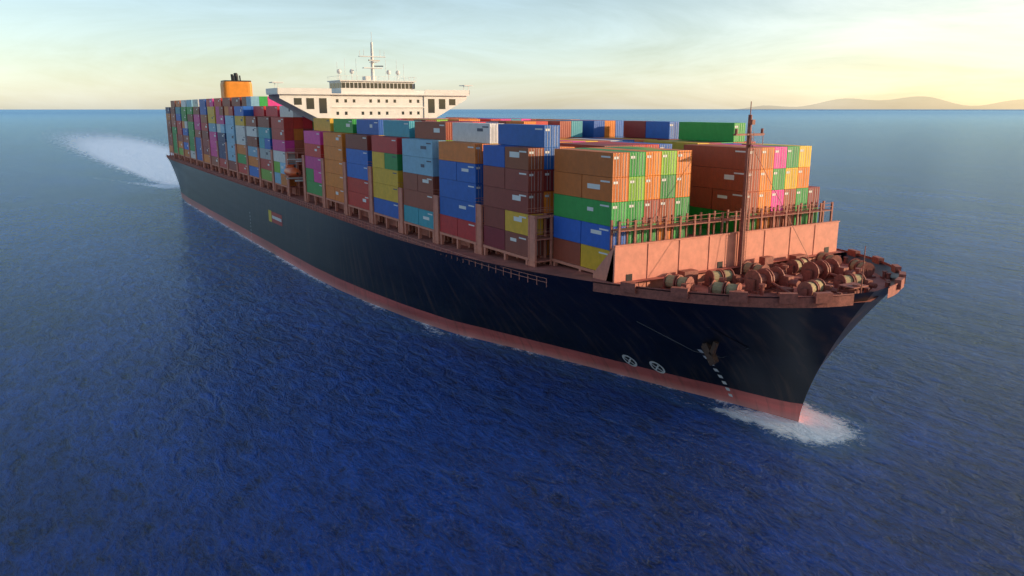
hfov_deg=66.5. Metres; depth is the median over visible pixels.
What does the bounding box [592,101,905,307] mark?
forecastle gear
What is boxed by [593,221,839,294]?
breakwater
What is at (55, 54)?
sky
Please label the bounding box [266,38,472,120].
superstructure
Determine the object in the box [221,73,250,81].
funnel top
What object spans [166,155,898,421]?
hull
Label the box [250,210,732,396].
hull markings
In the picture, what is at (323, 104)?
superstructure windows
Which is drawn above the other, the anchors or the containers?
the containers
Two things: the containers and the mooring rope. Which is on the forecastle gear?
the mooring rope
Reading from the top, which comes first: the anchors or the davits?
the davits
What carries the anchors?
on the hull
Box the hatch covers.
[181,157,552,262]
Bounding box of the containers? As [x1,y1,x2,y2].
[165,96,819,269]
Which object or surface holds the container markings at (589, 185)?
on the containers
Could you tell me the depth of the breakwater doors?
99.85 m
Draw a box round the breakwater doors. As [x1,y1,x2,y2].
[626,247,828,280]
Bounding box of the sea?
[0,109,1023,575]
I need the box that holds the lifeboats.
[284,164,300,176]
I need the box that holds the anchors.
[701,341,718,365]
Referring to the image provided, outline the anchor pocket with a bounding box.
[636,321,747,357]
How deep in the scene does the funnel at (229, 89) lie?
326.19 m
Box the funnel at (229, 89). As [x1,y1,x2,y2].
[220,81,252,97]
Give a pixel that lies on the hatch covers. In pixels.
(391, 221)
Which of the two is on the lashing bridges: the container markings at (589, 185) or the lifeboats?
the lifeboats
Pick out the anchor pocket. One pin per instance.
(675, 341)
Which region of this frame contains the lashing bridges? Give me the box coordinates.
[167,133,594,286]
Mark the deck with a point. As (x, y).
(560, 270)
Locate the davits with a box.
[286,159,302,181]
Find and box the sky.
[0,0,1023,108]
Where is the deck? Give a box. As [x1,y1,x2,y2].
[167,155,884,302]
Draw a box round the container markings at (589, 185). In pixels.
[168,98,817,254]
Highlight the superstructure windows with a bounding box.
[294,82,455,114]
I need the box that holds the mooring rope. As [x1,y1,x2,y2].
[665,253,864,294]
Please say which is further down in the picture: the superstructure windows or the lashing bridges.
the lashing bridges

